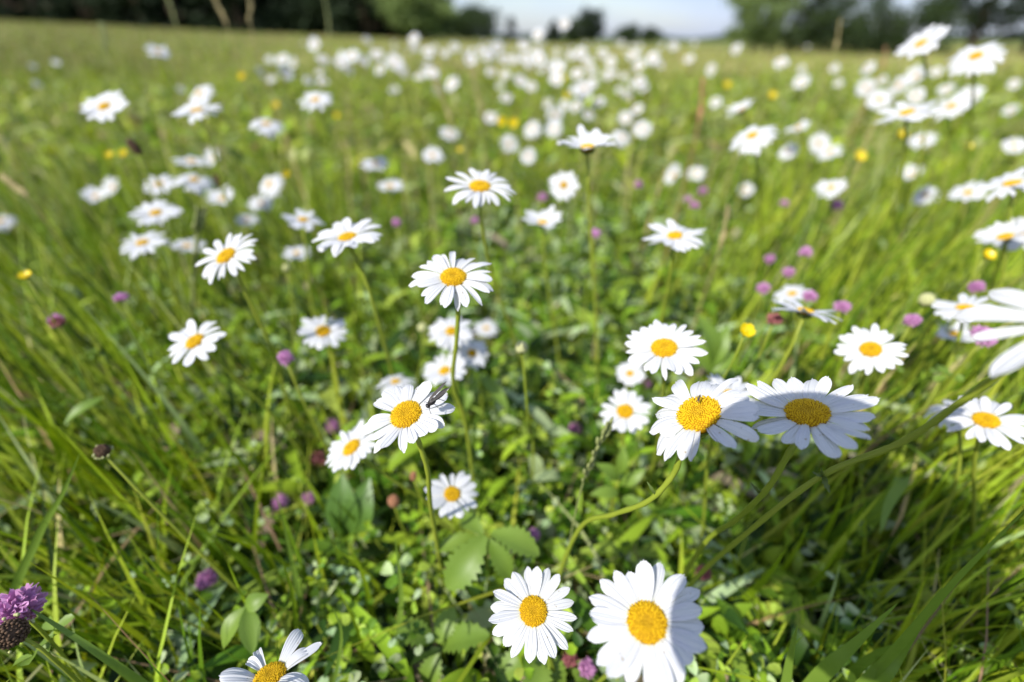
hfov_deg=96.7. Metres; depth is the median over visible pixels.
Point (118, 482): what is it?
grass shoot
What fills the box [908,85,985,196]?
daisy
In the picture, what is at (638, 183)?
clover flower
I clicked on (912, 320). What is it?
clover flower
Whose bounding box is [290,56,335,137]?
daisy
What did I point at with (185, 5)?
spruce tree
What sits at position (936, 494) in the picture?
grass shoot
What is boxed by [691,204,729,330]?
grass stalk
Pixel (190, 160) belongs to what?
daisy
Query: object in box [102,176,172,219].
daisy
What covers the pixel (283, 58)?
daisy
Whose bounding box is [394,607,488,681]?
leafy plant
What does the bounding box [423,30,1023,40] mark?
hills
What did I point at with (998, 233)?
daisy
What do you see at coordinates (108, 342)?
grass shoot
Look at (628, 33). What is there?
round bush
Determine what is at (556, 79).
daisy
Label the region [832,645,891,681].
grass shoot
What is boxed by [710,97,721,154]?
daisy
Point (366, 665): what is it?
grass shoot
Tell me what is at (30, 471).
grass shoot
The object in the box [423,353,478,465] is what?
daisy
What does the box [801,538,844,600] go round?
grass shoot
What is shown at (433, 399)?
winged insect
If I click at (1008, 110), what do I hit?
daisy
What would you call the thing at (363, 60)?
daisy
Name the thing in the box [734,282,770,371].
clover flower
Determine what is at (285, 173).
buttercup
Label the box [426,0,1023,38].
sky
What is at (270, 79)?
daisy
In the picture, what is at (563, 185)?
daisy
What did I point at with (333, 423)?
clover flower
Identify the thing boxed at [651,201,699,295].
clover flower
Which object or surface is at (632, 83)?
daisy
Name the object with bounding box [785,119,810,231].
daisy
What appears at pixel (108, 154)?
buttercup
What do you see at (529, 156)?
daisy
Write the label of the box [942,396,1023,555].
daisy
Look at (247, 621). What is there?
leafy plant
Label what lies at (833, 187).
daisy
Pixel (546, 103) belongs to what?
daisy
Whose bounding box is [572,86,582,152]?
daisy
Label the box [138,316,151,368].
grass shoot
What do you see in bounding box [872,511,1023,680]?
grass shoot
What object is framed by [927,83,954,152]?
daisy
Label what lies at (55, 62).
daisy
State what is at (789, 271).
clover flower
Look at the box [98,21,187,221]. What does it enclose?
grass stalk
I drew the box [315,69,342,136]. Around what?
daisy
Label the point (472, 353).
daisy
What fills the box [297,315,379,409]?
daisy
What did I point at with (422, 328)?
flower bud
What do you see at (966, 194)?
daisy
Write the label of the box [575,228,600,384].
clover flower
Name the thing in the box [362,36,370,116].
daisy
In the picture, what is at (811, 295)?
clover flower
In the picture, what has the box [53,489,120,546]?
grass shoot
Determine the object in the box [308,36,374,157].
daisy
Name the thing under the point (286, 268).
flower bud
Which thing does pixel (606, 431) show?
grass stalk
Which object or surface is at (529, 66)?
daisy
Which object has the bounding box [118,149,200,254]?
buttercup
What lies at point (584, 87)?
daisy
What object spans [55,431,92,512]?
grass shoot
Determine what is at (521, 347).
flower bud
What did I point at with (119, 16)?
spruce tree
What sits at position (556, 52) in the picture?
daisy
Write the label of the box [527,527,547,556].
clover flower
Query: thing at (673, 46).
daisy
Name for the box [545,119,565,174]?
daisy
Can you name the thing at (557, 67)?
daisy
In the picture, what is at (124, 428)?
grass shoot
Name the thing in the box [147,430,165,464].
grass shoot
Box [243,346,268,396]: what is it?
grass shoot
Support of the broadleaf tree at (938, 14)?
on the ground at (628, 45)
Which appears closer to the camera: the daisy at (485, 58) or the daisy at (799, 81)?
the daisy at (799, 81)
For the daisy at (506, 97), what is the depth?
1.84 m
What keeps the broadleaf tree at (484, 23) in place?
on the ground at (628, 45)
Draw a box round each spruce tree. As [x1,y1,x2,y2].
[0,0,32,19]
[0,0,89,23]
[4,0,74,16]
[24,0,125,23]
[84,0,186,27]
[87,0,171,25]
[125,0,214,28]
[168,0,239,27]
[173,0,255,31]
[184,2,257,28]
[198,0,289,33]
[245,0,333,35]
[247,0,290,30]
[252,0,327,32]
[274,0,347,35]
[291,0,387,38]
[317,0,391,37]
[350,0,438,39]
[372,16,431,38]
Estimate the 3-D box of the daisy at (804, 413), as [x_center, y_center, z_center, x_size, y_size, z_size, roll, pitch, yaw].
[0.140,0.170,0.307,0.054,0.352,0.059,16,37,22]
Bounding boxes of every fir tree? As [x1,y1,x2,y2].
[500,16,520,40]
[544,18,563,42]
[561,17,586,43]
[572,4,607,43]
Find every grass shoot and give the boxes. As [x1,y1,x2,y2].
[6,450,48,487]
[8,453,79,653]
[19,437,58,486]
[27,607,148,681]
[28,399,88,482]
[34,333,65,365]
[38,414,69,483]
[52,504,120,581]
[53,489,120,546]
[54,545,106,595]
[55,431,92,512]
[56,600,114,652]
[57,429,87,481]
[76,449,131,522]
[84,458,185,545]
[91,317,111,352]
[106,532,166,616]
[107,399,141,460]
[107,593,167,646]
[121,355,139,400]
[133,431,155,460]
[134,546,193,603]
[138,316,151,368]
[139,561,186,616]
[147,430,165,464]
[154,443,195,503]
[161,410,171,425]
[220,437,271,508]
[222,547,275,593]
[229,514,278,584]
[234,402,270,453]
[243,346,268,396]
[280,555,299,629]
[281,516,307,618]
[332,608,342,681]
[337,588,370,672]
[350,546,374,617]
[388,539,403,681]
[740,549,785,602]
[779,521,809,570]
[781,625,797,681]
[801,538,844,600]
[803,604,896,681]
[811,486,845,553]
[817,506,864,560]
[824,511,855,584]
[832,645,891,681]
[847,476,909,547]
[855,552,879,594]
[856,587,942,681]
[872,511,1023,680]
[880,426,1002,552]
[910,475,951,515]
[976,525,990,569]
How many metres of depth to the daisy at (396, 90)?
2.11 m
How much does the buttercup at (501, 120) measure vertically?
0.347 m
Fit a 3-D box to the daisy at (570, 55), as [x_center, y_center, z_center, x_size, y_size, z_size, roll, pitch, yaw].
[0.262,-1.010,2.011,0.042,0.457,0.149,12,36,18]
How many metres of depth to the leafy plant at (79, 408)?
0.40 m
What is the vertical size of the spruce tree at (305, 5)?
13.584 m
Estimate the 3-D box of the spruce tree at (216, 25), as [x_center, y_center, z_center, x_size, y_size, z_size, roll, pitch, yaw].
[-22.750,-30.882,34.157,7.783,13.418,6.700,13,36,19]
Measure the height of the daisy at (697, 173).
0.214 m
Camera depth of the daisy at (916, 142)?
0.91 m
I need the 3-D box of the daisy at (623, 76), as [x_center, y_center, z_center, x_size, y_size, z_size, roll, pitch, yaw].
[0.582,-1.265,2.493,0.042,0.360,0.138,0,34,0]
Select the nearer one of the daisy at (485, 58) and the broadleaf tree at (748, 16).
the daisy at (485, 58)
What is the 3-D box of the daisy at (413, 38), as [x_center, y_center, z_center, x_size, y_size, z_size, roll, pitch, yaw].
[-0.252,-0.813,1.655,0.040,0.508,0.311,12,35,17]
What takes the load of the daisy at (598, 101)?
on the ground at (628, 45)
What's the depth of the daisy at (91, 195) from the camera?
0.87 m
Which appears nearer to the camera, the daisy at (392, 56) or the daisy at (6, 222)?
the daisy at (6, 222)
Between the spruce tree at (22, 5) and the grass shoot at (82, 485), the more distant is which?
the spruce tree at (22, 5)
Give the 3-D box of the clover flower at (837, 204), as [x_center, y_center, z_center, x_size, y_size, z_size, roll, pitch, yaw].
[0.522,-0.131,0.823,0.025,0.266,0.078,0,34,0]
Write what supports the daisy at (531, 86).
on the ground at (628, 45)
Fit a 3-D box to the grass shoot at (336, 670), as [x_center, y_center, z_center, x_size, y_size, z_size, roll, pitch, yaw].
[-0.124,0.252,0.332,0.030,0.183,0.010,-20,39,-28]
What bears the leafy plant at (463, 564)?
on the ground at (628, 45)
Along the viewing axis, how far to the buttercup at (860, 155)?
0.78 m
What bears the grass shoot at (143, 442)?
on the ground at (628, 45)
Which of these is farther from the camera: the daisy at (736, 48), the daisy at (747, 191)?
the daisy at (736, 48)
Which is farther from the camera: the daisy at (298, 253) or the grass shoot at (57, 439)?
the daisy at (298, 253)
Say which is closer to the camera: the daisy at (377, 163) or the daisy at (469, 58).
the daisy at (377, 163)
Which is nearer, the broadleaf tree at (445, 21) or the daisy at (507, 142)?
the daisy at (507, 142)
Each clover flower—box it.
[0,583,86,681]
[46,313,138,458]
[48,316,194,461]
[112,292,195,410]
[195,567,234,606]
[272,493,309,556]
[277,349,340,475]
[302,492,322,524]
[309,449,328,480]
[324,417,339,443]
[392,218,433,360]
[464,217,478,333]
[507,193,546,288]
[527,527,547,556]
[560,651,590,679]
[569,422,586,461]
[570,656,596,681]
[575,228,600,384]
[615,180,643,269]
[641,378,651,387]
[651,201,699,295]
[669,196,692,321]
[674,186,707,271]
[695,564,712,595]
[705,312,783,450]
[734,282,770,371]
[748,200,788,277]
[755,254,775,368]
[756,267,794,340]
[756,290,818,430]
[761,245,812,445]
[794,199,842,273]
[805,300,851,380]
[829,313,922,479]
[855,324,998,491]
[893,280,985,403]
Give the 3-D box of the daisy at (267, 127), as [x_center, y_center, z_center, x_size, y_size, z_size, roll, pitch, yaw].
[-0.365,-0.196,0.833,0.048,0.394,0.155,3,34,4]
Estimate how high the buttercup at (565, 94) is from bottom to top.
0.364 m
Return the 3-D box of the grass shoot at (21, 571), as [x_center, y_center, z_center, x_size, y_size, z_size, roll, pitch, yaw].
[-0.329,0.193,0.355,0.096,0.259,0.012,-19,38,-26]
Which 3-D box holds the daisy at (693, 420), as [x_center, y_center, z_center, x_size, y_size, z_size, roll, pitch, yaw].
[0.069,0.166,0.317,0.094,0.350,0.053,10,35,14]
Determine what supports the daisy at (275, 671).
on the ground at (628, 45)
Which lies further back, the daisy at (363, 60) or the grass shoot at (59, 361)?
the daisy at (363, 60)
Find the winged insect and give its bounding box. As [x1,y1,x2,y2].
[424,382,449,412]
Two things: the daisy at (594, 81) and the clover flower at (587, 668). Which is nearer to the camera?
the clover flower at (587, 668)
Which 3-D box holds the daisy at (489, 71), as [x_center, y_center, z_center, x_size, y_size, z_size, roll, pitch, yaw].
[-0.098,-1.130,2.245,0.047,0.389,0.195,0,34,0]
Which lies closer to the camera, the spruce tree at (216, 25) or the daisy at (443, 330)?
the daisy at (443, 330)
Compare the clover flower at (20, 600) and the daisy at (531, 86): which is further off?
the daisy at (531, 86)
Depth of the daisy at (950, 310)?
0.39 m
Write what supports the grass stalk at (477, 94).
on the ground at (628, 45)
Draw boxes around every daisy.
[0,214,33,249]
[29,64,47,121]
[32,81,47,154]
[51,59,106,148]
[80,90,219,319]
[80,186,136,257]
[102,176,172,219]
[120,231,214,361]
[127,200,193,394]
[143,174,207,284]
[144,44,212,176]
[168,319,323,490]
[170,237,206,319]
[171,99,260,346]
[172,155,223,287]
[174,173,215,297]
[177,86,185,146]
[189,84,294,214]
[195,232,304,454]
[204,148,268,212]
[206,185,284,262]
[219,629,321,681]
[236,66,265,142]
[236,214,282,296]
[247,196,286,246]
[249,118,326,229]
[259,174,319,258]
[265,56,284,114]
[267,75,299,149]
[273,63,293,160]
[276,53,340,160]
[280,209,327,389]
[283,245,328,325]
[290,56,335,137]
[297,91,346,292]
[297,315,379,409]
[304,76,316,140]
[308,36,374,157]
[311,217,393,375]
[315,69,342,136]
[316,54,338,161]
[316,77,328,173]
[325,420,459,528]
[334,55,384,168]
[338,50,399,137]
[339,66,353,178]
[344,49,390,169]
[352,55,368,157]
[358,381,454,595]
[360,157,406,263]
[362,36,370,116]
[370,49,395,155]
[375,64,410,140]
[375,374,459,470]
[377,178,402,283]
[385,58,403,169]
[387,54,411,128]
[390,86,399,120]
[391,57,446,170]
[398,43,419,120]
[398,66,407,133]
[402,72,413,107]
[408,251,492,510]
[409,32,457,147]
[414,72,443,161]
[422,65,433,134]
[423,46,444,117]
[423,146,443,231]
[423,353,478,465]
[424,67,440,174]
[424,471,478,518]
[428,316,473,434]
[429,86,440,116]
[431,72,438,145]
[440,126,458,184]
[442,49,475,138]
[444,168,531,416]
[445,76,470,161]
[451,42,462,115]
[452,339,489,426]
[455,51,476,127]
[473,319,497,370]
[477,46,492,111]
[479,47,495,99]
[480,49,494,134]
[482,55,488,100]
[484,111,501,169]
[486,67,494,133]
[486,134,518,202]
[488,566,576,672]
[490,74,527,160]
[491,41,502,131]
[496,54,508,124]
[496,82,508,123]
[500,70,510,133]
[500,93,511,113]
[509,55,532,109]
[514,52,530,134]
[520,41,529,107]
[520,147,535,252]
[521,205,561,376]
[524,120,550,176]
[525,61,540,108]
[525,82,536,120]
[529,50,539,94]
[530,59,559,147]
[532,27,548,159]
[532,51,545,161]
[534,75,562,175]
[535,46,541,108]
[538,66,545,115]
[538,106,563,171]
[544,98,560,163]
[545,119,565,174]
[548,171,580,320]
[551,60,571,165]
[553,49,576,124]
[554,17,570,164]
[554,378,759,591]
[556,124,614,419]
[559,99,569,114]
[562,79,593,166]
[565,85,575,146]
[566,52,574,126]
[567,69,583,165]
[569,47,587,125]
[571,100,585,160]
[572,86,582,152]
[573,94,587,127]
[574,109,594,161]
[576,97,604,166]
[577,56,593,118]
[585,48,607,123]
[587,66,596,124]
[587,78,598,124]
[587,560,706,681]
[594,129,629,193]
[599,388,651,506]
[602,70,611,119]
[604,361,645,442]
[605,89,631,132]
[606,55,622,128]
[610,70,617,109]
[614,73,627,115]
[615,87,623,116]
[617,49,640,162]
[618,111,632,149]
[619,40,630,90]
[625,320,707,497]
[628,120,652,173]
[629,81,637,134]
[630,104,642,151]
[631,60,663,131]
[633,59,643,154]
[633,76,645,166]
[637,51,659,162]
[637,81,648,137]
[641,218,706,392]
[664,163,694,224]
[669,41,678,136]
[677,299,841,505]
[682,376,879,576]
[684,54,702,125]
[686,288,1023,586]
[688,167,705,191]
[699,373,755,542]
[702,63,719,155]
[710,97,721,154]
[724,98,754,247]
[728,125,778,315]
[731,43,743,127]
[737,182,754,211]
[744,56,788,166]
[770,74,810,164]
[773,285,810,379]
[777,143,807,217]
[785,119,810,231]
[798,64,807,111]
[802,132,830,181]
[810,89,892,192]
[812,179,847,263]
[814,63,839,117]
[815,79,842,129]
[816,144,843,214]
[816,323,908,491]
[844,293,995,515]
[852,61,875,151]
[852,79,875,170]
[867,98,938,306]
[871,24,949,302]
[877,75,888,140]
[889,75,916,193]
[891,164,923,212]
[896,87,925,179]
[896,319,974,382]
[899,92,974,288]
[901,132,939,221]
[905,64,927,161]
[905,218,1023,453]
[906,185,939,241]
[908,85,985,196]
[911,67,942,131]
[912,399,970,558]
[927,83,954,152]
[929,181,986,273]
[935,41,1007,292]
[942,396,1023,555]
[952,167,1023,362]
[969,137,1023,212]
[972,79,1021,141]
[998,217,1023,412]
[1001,104,1019,163]
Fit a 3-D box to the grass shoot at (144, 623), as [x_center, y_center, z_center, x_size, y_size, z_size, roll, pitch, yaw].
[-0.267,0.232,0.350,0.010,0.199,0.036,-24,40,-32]
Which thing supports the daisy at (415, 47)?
on the ground at (628, 45)
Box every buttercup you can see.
[16,270,124,439]
[104,151,201,281]
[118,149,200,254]
[237,72,274,170]
[271,101,320,187]
[282,170,324,307]
[334,112,356,189]
[450,147,461,266]
[490,118,517,224]
[497,116,515,219]
[542,75,565,176]
[558,91,569,169]
[621,323,755,527]
[707,80,730,166]
[766,90,776,172]
[803,248,996,468]
[812,150,866,258]
[872,130,907,211]
[891,143,973,248]
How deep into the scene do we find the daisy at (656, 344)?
0.28 m
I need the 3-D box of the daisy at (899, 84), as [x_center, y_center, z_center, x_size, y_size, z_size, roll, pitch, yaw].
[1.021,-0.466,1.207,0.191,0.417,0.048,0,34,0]
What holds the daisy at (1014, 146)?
on the ground at (628, 45)
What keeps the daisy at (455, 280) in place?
on the ground at (628, 45)
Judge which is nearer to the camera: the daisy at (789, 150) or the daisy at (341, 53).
the daisy at (789, 150)
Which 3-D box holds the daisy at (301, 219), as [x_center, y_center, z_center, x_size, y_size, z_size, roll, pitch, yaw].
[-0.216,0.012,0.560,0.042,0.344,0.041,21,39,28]
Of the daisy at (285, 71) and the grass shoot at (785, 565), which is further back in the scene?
the daisy at (285, 71)
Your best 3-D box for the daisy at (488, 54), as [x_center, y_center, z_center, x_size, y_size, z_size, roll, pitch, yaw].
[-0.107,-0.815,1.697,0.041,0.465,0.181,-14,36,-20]
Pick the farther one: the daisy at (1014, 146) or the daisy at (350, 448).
the daisy at (1014, 146)
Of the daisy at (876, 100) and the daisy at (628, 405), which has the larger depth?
the daisy at (876, 100)
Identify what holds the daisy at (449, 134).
on the ground at (628, 45)
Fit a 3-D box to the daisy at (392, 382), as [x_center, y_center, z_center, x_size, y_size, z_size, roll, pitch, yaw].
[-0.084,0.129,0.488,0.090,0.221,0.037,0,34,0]
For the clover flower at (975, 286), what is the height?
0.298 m
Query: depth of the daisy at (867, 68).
1.36 m
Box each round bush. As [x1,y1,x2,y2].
[608,23,643,42]
[641,25,663,42]
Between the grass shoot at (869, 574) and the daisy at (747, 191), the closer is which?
the grass shoot at (869, 574)
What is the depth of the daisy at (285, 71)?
1.45 m
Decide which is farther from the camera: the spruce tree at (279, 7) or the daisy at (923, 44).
the spruce tree at (279, 7)
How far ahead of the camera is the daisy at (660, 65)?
2.32 m
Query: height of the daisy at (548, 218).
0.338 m
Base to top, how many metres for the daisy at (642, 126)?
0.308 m
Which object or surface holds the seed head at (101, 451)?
on the ground at (628, 45)
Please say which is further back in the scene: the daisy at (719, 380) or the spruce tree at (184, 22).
the spruce tree at (184, 22)
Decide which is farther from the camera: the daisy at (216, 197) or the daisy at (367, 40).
the daisy at (367, 40)
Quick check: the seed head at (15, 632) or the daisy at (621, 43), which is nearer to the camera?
the seed head at (15, 632)
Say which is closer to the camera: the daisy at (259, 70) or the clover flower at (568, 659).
the clover flower at (568, 659)
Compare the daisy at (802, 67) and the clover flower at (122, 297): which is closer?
the clover flower at (122, 297)
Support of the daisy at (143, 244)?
on the ground at (628, 45)
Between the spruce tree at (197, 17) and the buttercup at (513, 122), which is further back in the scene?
the spruce tree at (197, 17)
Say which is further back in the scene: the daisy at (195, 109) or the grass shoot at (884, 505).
the daisy at (195, 109)
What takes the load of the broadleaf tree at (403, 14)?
on the ground at (628, 45)
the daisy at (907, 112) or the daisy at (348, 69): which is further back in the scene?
the daisy at (348, 69)
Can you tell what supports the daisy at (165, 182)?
on the ground at (628, 45)
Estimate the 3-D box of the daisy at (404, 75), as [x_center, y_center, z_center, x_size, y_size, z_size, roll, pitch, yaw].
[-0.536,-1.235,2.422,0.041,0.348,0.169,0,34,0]
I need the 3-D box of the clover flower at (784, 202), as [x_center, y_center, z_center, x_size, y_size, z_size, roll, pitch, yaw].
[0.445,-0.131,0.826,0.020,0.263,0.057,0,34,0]
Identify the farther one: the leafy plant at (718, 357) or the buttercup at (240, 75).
the buttercup at (240, 75)
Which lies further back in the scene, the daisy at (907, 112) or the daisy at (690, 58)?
the daisy at (690, 58)
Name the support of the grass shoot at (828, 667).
on the ground at (628, 45)
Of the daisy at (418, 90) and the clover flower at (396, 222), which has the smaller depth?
the clover flower at (396, 222)
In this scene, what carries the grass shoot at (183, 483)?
on the ground at (628, 45)
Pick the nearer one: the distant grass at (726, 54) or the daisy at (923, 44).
the daisy at (923, 44)
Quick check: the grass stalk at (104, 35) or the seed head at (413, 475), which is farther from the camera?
the grass stalk at (104, 35)
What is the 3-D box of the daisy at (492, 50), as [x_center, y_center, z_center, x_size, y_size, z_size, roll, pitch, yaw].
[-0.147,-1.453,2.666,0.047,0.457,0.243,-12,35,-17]
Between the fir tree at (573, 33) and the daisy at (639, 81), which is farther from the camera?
the fir tree at (573, 33)
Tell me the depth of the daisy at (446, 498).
0.33 m
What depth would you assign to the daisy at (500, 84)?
2.19 m
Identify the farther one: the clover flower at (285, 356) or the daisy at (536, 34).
the daisy at (536, 34)
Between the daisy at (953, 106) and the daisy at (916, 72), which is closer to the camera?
the daisy at (953, 106)
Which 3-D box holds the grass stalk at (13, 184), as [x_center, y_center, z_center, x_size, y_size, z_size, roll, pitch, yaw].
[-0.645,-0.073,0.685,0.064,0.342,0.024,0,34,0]
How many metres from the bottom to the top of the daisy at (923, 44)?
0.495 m
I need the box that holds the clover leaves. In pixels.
[0,175,1023,681]
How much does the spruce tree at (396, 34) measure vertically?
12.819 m
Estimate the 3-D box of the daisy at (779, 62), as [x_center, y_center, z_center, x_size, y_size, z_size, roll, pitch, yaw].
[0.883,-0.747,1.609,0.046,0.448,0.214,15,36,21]
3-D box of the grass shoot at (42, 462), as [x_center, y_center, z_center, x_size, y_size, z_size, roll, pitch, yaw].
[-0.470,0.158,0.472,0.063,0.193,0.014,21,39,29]
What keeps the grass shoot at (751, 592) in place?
on the ground at (628, 45)
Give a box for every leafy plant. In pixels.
[64,396,166,479]
[221,593,273,654]
[320,473,372,546]
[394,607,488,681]
[438,512,539,598]
[464,373,508,451]
[499,647,566,681]
[590,445,645,520]
[688,314,734,379]
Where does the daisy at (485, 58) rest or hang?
on the ground at (628, 45)
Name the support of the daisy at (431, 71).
on the ground at (628, 45)
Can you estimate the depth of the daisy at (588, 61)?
2.10 m
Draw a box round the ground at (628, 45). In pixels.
[0,21,1023,681]
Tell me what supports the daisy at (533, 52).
on the ground at (628, 45)
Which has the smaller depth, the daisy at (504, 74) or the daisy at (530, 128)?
the daisy at (530, 128)
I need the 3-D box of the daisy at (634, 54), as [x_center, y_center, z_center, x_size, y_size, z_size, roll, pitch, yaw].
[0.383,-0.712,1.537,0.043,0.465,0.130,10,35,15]
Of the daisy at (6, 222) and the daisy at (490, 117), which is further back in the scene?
the daisy at (490, 117)
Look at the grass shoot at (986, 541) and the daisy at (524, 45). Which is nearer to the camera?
the grass shoot at (986, 541)
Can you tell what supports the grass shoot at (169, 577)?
on the ground at (628, 45)
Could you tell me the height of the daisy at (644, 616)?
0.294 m
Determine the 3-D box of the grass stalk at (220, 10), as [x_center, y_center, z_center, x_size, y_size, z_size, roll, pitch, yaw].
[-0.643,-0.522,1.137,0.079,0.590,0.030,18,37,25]
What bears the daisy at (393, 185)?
on the ground at (628, 45)
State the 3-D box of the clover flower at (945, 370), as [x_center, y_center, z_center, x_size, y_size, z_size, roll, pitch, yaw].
[0.370,0.104,0.447,0.023,0.301,0.061,14,36,20]
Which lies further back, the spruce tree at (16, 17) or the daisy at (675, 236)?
the spruce tree at (16, 17)
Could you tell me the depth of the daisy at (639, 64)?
1.76 m
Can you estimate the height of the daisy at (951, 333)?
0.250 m
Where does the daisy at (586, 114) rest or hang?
on the ground at (628, 45)
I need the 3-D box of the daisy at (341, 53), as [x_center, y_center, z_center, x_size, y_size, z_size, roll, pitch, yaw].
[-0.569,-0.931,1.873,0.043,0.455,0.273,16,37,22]
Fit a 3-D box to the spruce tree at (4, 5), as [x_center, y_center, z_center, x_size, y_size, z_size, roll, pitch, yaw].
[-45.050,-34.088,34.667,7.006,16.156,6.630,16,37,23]
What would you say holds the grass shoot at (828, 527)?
on the ground at (628, 45)
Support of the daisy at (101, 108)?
on the ground at (628, 45)
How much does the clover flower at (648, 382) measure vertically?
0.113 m
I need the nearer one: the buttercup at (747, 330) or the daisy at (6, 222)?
the buttercup at (747, 330)
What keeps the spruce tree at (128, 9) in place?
on the ground at (628, 45)
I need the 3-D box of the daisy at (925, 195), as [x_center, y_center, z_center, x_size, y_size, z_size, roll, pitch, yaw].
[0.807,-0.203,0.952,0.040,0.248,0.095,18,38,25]
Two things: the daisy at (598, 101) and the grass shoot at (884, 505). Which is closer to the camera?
the grass shoot at (884, 505)
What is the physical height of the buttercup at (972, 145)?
0.330 m
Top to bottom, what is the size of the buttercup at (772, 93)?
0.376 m
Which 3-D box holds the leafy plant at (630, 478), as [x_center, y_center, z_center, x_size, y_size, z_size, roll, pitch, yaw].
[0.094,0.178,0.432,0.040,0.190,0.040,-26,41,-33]
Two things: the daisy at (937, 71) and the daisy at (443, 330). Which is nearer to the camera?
the daisy at (443, 330)
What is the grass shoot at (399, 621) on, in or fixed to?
on the ground at (628, 45)
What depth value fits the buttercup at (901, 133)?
0.95 m
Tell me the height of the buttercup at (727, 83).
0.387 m
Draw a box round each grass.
[0,18,1023,82]
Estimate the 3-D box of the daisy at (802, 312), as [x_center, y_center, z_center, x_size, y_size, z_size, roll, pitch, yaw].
[0.210,0.102,0.429,0.069,0.327,0.040,20,39,28]
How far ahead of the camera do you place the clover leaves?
0.45 m
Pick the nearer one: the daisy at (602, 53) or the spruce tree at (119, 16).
the daisy at (602, 53)
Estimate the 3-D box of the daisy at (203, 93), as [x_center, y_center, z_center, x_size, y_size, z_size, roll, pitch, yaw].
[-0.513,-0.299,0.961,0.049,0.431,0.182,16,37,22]
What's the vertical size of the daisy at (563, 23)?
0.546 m
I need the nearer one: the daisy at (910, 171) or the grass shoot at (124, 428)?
the grass shoot at (124, 428)
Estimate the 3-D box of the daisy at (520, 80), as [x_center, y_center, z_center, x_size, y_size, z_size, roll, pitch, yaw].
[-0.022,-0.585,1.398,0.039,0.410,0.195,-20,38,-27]
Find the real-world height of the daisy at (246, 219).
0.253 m
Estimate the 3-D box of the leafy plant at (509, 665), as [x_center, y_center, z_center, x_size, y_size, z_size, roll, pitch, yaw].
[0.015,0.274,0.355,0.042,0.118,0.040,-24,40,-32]
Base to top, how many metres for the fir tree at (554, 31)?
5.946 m
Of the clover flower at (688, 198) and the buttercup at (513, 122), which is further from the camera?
the buttercup at (513, 122)
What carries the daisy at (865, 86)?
on the ground at (628, 45)
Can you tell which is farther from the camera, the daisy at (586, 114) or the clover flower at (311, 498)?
the daisy at (586, 114)
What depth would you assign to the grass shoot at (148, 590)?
0.36 m
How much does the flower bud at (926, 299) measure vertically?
0.299 m
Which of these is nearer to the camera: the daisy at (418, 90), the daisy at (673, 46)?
the daisy at (418, 90)
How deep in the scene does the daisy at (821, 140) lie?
1.07 m
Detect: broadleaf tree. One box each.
[369,0,459,40]
[427,0,454,39]
[437,11,471,38]
[446,0,505,39]
[716,0,805,53]
[756,0,859,55]
[789,0,891,55]
[826,0,927,56]
[873,0,974,56]
[914,0,1023,48]
[967,0,1023,54]
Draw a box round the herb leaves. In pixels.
[0,72,1023,681]
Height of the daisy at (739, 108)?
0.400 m
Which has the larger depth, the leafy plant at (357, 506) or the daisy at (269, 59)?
the daisy at (269, 59)
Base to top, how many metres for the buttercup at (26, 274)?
0.330 m
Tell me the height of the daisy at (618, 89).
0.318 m
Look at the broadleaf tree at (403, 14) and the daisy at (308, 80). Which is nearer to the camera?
the daisy at (308, 80)
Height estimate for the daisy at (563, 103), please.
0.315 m
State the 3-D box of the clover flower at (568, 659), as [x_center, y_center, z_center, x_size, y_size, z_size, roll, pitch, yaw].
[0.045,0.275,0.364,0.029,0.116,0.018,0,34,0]
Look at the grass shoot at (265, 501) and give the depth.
0.43 m
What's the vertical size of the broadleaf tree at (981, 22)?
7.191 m
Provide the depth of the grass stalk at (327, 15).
1.40 m
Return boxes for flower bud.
[282,264,296,408]
[413,323,426,390]
[515,341,534,528]
[873,293,935,390]
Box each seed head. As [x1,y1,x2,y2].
[0,612,80,681]
[92,444,246,599]
[126,138,208,370]
[213,174,280,325]
[388,494,412,548]
[410,471,453,532]
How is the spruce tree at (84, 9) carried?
on the ground at (628, 45)
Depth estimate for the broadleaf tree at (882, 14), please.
20.05 m
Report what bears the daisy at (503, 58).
on the ground at (628, 45)
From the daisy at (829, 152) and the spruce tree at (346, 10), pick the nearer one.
the daisy at (829, 152)
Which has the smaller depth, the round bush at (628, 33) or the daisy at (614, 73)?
the daisy at (614, 73)
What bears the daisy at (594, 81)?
on the ground at (628, 45)
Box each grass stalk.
[0,173,157,377]
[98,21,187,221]
[167,0,239,184]
[190,205,207,320]
[214,0,280,187]
[247,0,304,206]
[324,0,356,158]
[433,77,463,256]
[469,67,486,228]
[566,417,613,565]
[656,77,704,295]
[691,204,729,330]
[779,18,841,192]
[831,46,885,175]
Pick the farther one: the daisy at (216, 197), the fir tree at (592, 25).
the fir tree at (592, 25)
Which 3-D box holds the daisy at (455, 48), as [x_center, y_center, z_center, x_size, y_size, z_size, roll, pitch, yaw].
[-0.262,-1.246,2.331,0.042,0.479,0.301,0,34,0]
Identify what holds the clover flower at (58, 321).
on the ground at (628, 45)
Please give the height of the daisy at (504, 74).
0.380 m
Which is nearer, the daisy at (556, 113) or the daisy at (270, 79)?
the daisy at (556, 113)
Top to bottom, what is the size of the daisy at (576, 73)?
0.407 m
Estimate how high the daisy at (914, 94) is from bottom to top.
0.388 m
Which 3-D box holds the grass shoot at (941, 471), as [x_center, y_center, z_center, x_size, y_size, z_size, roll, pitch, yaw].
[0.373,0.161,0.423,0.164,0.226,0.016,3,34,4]
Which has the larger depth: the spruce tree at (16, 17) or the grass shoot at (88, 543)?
the spruce tree at (16, 17)
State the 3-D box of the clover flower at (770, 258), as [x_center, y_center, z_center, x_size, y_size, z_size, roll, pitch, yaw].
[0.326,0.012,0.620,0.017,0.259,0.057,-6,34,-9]

